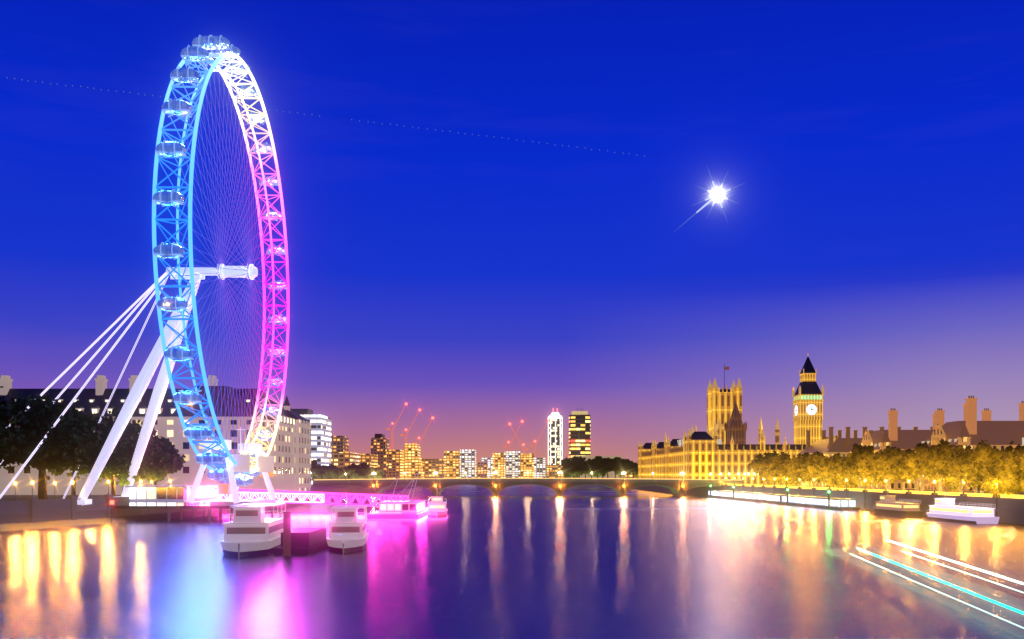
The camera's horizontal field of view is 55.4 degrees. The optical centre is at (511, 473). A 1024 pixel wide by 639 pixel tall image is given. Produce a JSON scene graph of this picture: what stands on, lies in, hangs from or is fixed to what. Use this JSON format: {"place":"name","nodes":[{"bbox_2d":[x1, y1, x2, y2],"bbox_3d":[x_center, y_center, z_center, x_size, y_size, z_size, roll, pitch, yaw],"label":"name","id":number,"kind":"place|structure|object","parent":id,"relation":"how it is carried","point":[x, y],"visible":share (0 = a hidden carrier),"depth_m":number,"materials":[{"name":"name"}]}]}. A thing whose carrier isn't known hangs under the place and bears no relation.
{"place":"outdoors","nodes":[
{"label":"outdoors","id":0,"kind":"place"},
{"bbox_2d":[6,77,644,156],"bbox_3d":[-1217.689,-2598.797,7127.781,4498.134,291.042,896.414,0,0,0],"label":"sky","id":1,"kind":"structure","parent":0,"point":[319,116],"depth_m":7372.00,"materials":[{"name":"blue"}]},
{"bbox_2d":[0,485,1023,638],"bbox_3d":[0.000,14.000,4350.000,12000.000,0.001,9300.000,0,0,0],"label":"river thames water","id":2,"kind":"structure","parent":0,"point":[544,562],"depth_m":132.85,"materials":[{"name":"liquid"}]},
{"bbox_2d":[113,429,427,520],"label":"boarding pier","id":3,"kind":"structure","parent":2,"relation":"on","point":[195,495],"depth_m":303.40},
{"bbox_2d":[220,494,368,557],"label":"moored boats","id":4,"kind":"object","parent":2,"relation":"on","point":[250,530],"visible":0.98,"depth_m":172.00,"materials":[{"name":"white paint"}]},
{"bbox_2d":[427,496,447,517],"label":"boat","id":5,"kind":"object","parent":2,"relation":"on","point":[436,508],"visible":0.98,"depth_m":315.51,"materials":[{"name":"white"}]},
{"bbox_2d":[706,485,999,523],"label":"moored boats","id":6,"kind":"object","parent":2,"relation":"in","point":[945,509],"depth_m":330.61,"materials":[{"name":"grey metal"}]},
{"bbox_2d":[851,540,1023,628],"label":"boat light trails","id":7,"kind":"object","parent":2,"relation":"on","point":[1003,605],"visible":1,"depth_m":116.47,"materials":[{"name":"white"}]},
{"bbox_2d":[0,485,1023,531],"bbox_3d":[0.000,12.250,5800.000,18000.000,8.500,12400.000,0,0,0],"label":"ground and banks","id":8,"kind":"structure","parent":0,"point":[23,522],"depth_m":293.05,"materials":[{"name":"grey"}]},
{"bbox_2d":[0,386,185,499],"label":"trees","id":9,"kind":"object","parent":8,"relation":"on","point":[74,440],"visible":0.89,"depth_m":284.99,"materials":[{"name":"green plant"}]},
{"bbox_2d":[0,479,199,525],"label":"river bank wall","id":10,"kind":"structure","parent":8,"relation":"on","point":[33,502],"depth_m":265.96,"materials":[{"name":"grey stone"}]},
{"bbox_2d":[0,35,289,504],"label":"ferris wheel","id":11,"kind":"object","parent":8,"relation":"on","point":[181,306],"visible":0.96,"depth_m":281.30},
{"bbox_2d":[0,375,310,494],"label":"riverside building","id":12,"kind":"structure","parent":8,"relation":"on","point":[290,452],"depth_m":369.12,"materials":[{"name":"stone"}]},
{"bbox_2d":[292,403,637,484],"bbox_3d":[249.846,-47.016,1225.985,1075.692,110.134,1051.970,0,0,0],"label":"distant city skyline","id":13,"kind":"structure","parent":8,"relation":"on","point":[327,448],"depth_m":1350.00,"materials":[{"name":"concrete"}]},
{"bbox_2d":[311,455,637,480],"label":"distant trees","id":14,"kind":"object","parent":8,"relation":"on","point":[596,466],"visible":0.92,"depth_m":978.98,"materials":[{"name":"green plant"}]},
{"bbox_2d":[313,471,742,496],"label":"bridge","id":15,"kind":"structure","parent":8,"relation":"on","point":[622,487],"depth_m":605.26,"materials":[{"name":"painted iron"},{"name":"stone"}]},
{"bbox_2d":[548,408,589,477],"bbox_3d":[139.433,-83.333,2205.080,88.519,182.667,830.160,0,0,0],"label":"high-rise towers","id":16,"kind":"structure","parent":8,"relation":"on","point":[579,433],"depth_m":1799.15,"materials":[{"name":"white glass"}]},
{"bbox_2d":[638,418,836,485],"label":"palace of westminster","id":17,"kind":"structure","parent":8,"relation":"on","point":[695,454],"depth_m":663.28,"materials":[{"name":"stone"}]},
{"bbox_2d":[724,401,746,443],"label":"central spire tower","id":18,"kind":"structure","parent":17,"relation":"on","point":[736,428],"depth_m":809.81,"materials":[{"name":"stone"}]},
{"bbox_2d":[792,354,823,444],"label":"clock tower","id":19,"kind":"structure","parent":8,"relation":"on","point":[808,400],"depth_m":675.25,"materials":[{"name":"stone"}]},
{"bbox_2d":[797,396,1023,490],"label":"background buildings","id":20,"kind":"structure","parent":8,"relation":"on","point":[970,430],"depth_m":510.07,"materials":[{"name":"stone"}]},
{"bbox_2d":[675,167,743,230],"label":"moon with diffraction spikes","id":21,"kind":"object","parent":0,"point":[717,194],"visible":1,"depth_m":8482.54,"materials":[{"name":"white"}]},
{"bbox_2d":[707,364,742,443],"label":"palace tower","id":22,"kind":"structure","parent":0,"point":[720,403],"depth_m":920.50,"materials":[{"name":"stone"}]},
{"bbox_2d":[720,472,1023,516],"bbox_3d":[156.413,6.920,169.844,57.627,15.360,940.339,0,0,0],"label":"victoria embankment wall","id":23,"kind":"structure","parent":0,"point":[933,495],"depth_m":349.96,"materials":[{"name":"grey stone"}]},
{"bbox_2d":[748,439,1023,497],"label":"riverside trees","id":24,"kind":"object","parent":23,"relation":"on","point":[982,466],"visible":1,"depth_m":349.88,"materials":[{"name":"green plant"}]}
]}

